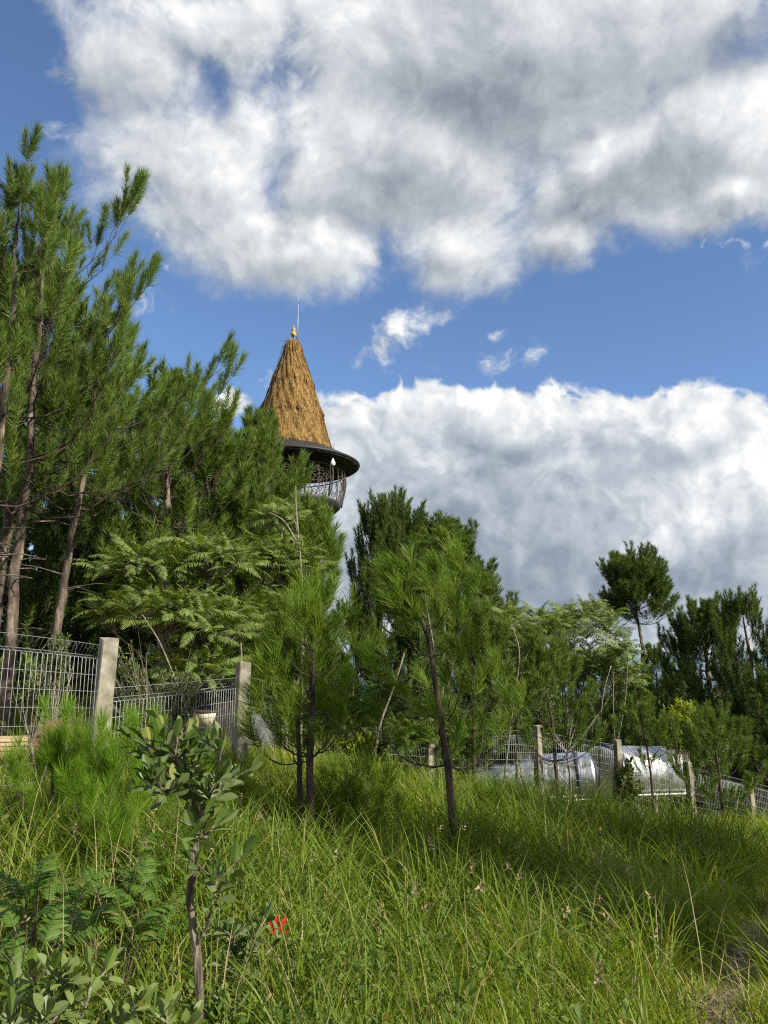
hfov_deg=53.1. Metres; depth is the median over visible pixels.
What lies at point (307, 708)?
pine tree
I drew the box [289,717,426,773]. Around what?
wire fence
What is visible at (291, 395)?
lookout tower
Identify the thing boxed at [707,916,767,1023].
path
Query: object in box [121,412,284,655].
pine tree
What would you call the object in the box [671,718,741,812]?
shrub
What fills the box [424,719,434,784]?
fence post
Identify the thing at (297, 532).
bare stem
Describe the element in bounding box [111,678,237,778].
wire fence
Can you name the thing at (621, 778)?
shrub
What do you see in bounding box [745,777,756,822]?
fence post
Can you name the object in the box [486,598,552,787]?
feathery tree
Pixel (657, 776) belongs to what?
wire fence
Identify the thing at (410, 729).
feathery tree
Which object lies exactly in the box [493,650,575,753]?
pine tree
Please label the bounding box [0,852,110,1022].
fern
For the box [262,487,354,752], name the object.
pine tree
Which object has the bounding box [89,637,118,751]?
fence post
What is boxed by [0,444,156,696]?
pine tree
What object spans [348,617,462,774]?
pine tree
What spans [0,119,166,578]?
pine tree
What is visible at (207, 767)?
pine seedling
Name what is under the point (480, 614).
young pine
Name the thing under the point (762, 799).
wire fence
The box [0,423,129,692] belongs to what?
pine tree
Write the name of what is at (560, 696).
pine tree
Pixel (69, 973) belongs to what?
leafy seedling
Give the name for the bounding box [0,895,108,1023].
fern
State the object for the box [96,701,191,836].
pine seedling
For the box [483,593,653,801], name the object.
feathery tree
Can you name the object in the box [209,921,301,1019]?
leafy seedling
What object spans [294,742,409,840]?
young pine
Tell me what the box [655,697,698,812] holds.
shrub
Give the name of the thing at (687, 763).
fence post
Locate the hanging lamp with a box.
[330,448,334,465]
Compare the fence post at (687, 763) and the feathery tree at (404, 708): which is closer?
the feathery tree at (404, 708)
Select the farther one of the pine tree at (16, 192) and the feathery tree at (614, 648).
the feathery tree at (614, 648)
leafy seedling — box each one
[0,945,123,1023]
[0,961,88,1023]
[76,983,208,1023]
[180,972,249,1023]
[203,902,281,1012]
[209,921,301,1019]
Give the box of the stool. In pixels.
[198,725,214,739]
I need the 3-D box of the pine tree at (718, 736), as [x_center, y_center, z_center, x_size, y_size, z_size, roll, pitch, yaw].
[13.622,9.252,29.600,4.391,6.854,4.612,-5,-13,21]
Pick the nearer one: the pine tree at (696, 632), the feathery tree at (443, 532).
the feathery tree at (443, 532)
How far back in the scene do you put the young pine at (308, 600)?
7.67 m
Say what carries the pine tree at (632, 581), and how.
on the ground at (352, 880)
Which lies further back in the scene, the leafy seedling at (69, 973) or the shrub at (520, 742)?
the shrub at (520, 742)
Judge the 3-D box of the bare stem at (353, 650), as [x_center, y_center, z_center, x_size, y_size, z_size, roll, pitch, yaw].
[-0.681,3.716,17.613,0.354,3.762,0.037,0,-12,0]
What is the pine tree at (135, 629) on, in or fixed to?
on the ground at (352, 880)
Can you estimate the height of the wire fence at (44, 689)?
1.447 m
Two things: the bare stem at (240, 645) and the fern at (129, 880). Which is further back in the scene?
the bare stem at (240, 645)
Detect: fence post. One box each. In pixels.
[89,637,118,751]
[231,661,250,767]
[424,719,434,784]
[533,725,543,795]
[613,739,622,810]
[683,761,696,812]
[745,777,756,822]
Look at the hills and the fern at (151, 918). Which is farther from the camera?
the hills
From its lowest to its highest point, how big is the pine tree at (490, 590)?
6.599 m
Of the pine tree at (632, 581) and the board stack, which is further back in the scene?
the pine tree at (632, 581)
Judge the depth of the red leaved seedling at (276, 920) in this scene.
3.67 m
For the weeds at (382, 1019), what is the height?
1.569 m
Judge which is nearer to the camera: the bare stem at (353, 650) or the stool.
the stool
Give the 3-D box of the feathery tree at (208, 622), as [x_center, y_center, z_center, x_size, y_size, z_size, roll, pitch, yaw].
[-3.027,1.908,10.972,3.186,3.586,2.638,0,-12,0]
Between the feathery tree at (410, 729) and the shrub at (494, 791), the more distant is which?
the feathery tree at (410, 729)
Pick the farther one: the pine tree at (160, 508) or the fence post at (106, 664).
the pine tree at (160, 508)
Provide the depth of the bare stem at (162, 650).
9.45 m
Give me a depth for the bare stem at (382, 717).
11.99 m
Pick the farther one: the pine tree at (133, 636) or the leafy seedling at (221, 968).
the pine tree at (133, 636)
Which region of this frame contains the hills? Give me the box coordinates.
[263,645,766,695]
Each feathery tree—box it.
[65,524,275,733]
[227,495,331,735]
[305,665,425,737]
[362,706,506,770]
[395,512,497,780]
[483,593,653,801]
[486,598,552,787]
[584,606,647,806]
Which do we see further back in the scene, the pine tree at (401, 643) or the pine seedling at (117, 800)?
the pine tree at (401, 643)
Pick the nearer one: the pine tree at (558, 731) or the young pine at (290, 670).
the young pine at (290, 670)
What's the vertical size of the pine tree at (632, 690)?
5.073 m
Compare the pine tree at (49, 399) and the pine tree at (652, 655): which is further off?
the pine tree at (652, 655)
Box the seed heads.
[0,714,753,992]
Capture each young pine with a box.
[229,563,377,832]
[230,619,359,828]
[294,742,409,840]
[349,532,531,856]
[425,589,515,800]
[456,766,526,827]
[503,621,611,799]
[612,690,680,815]
[664,698,767,817]
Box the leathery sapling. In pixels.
[114,710,263,1019]
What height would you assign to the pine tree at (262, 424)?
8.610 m
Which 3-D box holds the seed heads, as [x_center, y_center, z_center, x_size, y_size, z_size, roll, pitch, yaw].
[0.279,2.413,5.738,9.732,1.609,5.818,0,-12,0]
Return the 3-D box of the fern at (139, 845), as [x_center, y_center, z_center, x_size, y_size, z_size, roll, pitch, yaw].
[-1.429,2.078,4.143,0.616,0.526,0.566,9,-15,-36]
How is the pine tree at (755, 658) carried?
on the ground at (352, 880)
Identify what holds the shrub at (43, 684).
on the ground at (352, 880)
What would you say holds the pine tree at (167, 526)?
on the ground at (352, 880)
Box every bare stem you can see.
[142,614,204,759]
[234,608,242,660]
[267,486,303,743]
[348,597,361,738]
[373,653,404,761]
[503,624,530,789]
[598,666,610,803]
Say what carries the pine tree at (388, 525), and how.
on the ground at (352, 880)
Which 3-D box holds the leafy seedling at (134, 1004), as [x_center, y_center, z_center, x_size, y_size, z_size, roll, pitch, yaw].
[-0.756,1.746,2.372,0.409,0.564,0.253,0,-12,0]
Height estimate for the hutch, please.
0.502 m
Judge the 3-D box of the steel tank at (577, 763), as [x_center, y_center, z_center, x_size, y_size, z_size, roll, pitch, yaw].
[3.938,7.326,20.180,3.357,2.023,1.298,-2,-12,9]
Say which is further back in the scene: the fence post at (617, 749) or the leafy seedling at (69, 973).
the fence post at (617, 749)
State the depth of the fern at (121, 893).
3.69 m
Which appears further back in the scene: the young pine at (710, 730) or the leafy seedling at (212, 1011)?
the young pine at (710, 730)
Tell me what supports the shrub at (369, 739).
on the ground at (352, 880)
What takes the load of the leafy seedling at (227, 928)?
on the ground at (352, 880)
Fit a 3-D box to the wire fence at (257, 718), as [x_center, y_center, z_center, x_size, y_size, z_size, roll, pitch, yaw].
[-1.764,3.251,11.071,0.120,1.807,2.840,-1,-12,2]
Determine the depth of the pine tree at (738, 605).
25.53 m
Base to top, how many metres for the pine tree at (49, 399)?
7.442 m
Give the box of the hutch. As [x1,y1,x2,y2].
[27,717,89,757]
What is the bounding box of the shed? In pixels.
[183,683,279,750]
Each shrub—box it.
[0,647,72,711]
[11,632,76,783]
[89,633,203,769]
[187,638,257,714]
[337,729,388,763]
[485,682,568,787]
[612,756,644,809]
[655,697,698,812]
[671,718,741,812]
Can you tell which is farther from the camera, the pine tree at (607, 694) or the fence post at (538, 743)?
the pine tree at (607, 694)
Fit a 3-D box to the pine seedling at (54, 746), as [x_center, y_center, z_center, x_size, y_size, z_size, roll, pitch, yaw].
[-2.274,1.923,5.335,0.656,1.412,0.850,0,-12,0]
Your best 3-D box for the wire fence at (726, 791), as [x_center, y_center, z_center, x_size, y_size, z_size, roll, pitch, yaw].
[8.206,7.050,18.736,2.420,1.742,0.122,8,-14,-35]
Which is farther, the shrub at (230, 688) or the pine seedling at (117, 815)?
the shrub at (230, 688)
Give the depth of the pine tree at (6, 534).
14.02 m
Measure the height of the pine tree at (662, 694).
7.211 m
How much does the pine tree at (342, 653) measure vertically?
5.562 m
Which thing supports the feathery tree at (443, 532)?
on the ground at (352, 880)
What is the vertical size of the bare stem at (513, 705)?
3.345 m
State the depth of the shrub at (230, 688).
12.88 m
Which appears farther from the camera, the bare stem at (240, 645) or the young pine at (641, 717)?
the young pine at (641, 717)
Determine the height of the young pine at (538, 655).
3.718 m
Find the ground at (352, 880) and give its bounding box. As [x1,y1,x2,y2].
[0,658,767,1023]
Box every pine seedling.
[0,687,97,856]
[41,720,137,850]
[47,699,165,869]
[50,759,166,903]
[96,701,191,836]
[147,742,232,833]
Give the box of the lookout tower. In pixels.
[256,294,359,711]
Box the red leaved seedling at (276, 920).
[259,915,288,991]
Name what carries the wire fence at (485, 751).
attached to the fence post at (538, 743)
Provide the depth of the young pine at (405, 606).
7.78 m
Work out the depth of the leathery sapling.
2.85 m
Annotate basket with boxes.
[194,710,217,725]
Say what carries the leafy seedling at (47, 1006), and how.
on the ground at (352, 880)
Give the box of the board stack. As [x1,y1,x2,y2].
[0,735,28,754]
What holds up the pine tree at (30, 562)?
on the ground at (352, 880)
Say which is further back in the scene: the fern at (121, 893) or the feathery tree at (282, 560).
the feathery tree at (282, 560)
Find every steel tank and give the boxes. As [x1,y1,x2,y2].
[469,752,597,803]
[586,744,693,811]
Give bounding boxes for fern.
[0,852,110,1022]
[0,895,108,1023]
[18,863,171,955]
[24,903,177,1023]
[58,833,183,933]
[87,854,214,975]
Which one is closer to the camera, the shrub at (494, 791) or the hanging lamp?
the shrub at (494, 791)
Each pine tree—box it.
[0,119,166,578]
[0,154,251,735]
[0,230,160,626]
[0,384,125,671]
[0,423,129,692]
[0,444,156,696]
[3,316,225,717]
[3,417,174,684]
[38,394,206,697]
[74,354,281,704]
[110,407,243,698]
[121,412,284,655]
[123,485,309,728]
[198,402,317,728]
[250,645,330,722]
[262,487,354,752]
[323,593,391,739]
[342,484,458,767]
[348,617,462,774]
[392,509,536,773]
[429,568,536,781]
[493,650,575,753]
[528,673,604,753]
[573,652,654,806]
[588,678,676,813]
[595,539,679,811]
[615,641,684,813]
[638,590,765,818]
[654,661,713,814]
[695,582,767,811]
[695,674,767,821]
[696,664,767,821]
[718,632,767,818]
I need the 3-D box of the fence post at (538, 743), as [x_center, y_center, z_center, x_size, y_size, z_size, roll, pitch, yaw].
[3.259,5.553,16.210,0.159,2.055,0.159,9,-15,-38]
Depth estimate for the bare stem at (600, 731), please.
15.97 m
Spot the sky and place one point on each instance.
(522, 245)
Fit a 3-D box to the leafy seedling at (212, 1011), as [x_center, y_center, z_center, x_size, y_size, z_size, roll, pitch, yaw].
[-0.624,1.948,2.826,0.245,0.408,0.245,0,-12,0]
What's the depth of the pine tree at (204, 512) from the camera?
22.33 m
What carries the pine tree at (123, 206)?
on the ground at (352, 880)
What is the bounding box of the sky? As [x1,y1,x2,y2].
[0,0,767,656]
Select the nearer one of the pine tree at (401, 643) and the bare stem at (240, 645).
the bare stem at (240, 645)
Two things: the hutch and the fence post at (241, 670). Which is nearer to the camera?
the hutch
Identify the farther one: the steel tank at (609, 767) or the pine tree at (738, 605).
the pine tree at (738, 605)
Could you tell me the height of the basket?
0.211 m
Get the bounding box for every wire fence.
[0,632,101,805]
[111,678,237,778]
[248,683,279,754]
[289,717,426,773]
[436,730,537,789]
[543,733,615,799]
[622,746,687,811]
[694,768,748,821]
[755,784,767,819]
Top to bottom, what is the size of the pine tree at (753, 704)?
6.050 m
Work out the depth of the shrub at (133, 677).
8.40 m
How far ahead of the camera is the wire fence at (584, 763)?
16.78 m
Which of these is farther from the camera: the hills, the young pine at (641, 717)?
the hills
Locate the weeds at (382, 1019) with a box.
[0,747,765,1023]
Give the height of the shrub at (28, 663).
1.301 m
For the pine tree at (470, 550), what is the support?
on the ground at (352, 880)

